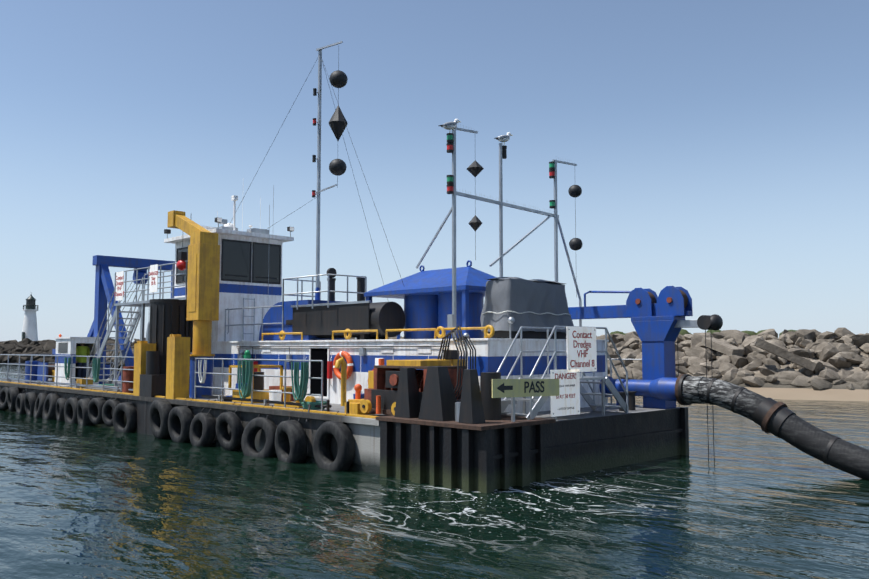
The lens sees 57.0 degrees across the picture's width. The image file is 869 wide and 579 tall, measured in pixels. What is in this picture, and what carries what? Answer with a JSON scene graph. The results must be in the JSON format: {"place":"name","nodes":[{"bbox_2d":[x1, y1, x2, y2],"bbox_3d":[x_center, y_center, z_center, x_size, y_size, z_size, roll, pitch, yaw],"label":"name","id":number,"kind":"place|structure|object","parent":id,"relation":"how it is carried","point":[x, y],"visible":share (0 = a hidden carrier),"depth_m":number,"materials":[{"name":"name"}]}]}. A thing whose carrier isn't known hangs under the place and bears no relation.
{"place":"outdoors","nodes":[
{"label":"outdoors","id":0,"kind":"place"},
{"bbox_2d":[0,364,868,578],"bbox_3d":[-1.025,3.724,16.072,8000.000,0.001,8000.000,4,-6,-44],"label":"water","id":1,"kind":"structure","parent":0,"point":[752,500],"depth_m":12.26,"materials":[{"name":"teal liquid"}]},
{"bbox_2d":[0,41,868,492],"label":"dredger","id":2,"kind":"object","parent":1,"relation":"on","point":[234,351],"visible":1,"depth_m":19.32,"materials":[{"name":"metal"}]},
{"bbox_2d":[0,0,868,342],"label":"sky","id":3,"kind":"structure","parent":0,"point":[719,149],"materials":[{"name":"blue"}]},
{"bbox_2d":[111,341,868,401],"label":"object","id":4,"kind":"structure","parent":0,"point":[841,392],"depth_m":40.79,"materials":[{"name":"soil"}]},
{"bbox_2d":[21,294,37,340],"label":"lighthouse","id":5,"kind":"object","parent":4,"relation":"on","point":[29,330],"visible":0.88,"depth_m":151.24,"materials":[{"name":"white stone"}]},
{"bbox_2d":[0,327,868,390],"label":"jetty rocks","id":6,"kind":"object","parent":4,"relation":"on","point":[767,351],"visible":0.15,"depth_m":46.16,"materials":[{"name":"grey stone"}]},
{"bbox_2d":[610,329,796,337],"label":"breakwater rocks","id":7,"kind":"object","parent":4,"relation":"on","point":[684,332],"visible":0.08,"depth_m":54.80,"materials":[{"name":"grey stone"}]}
]}

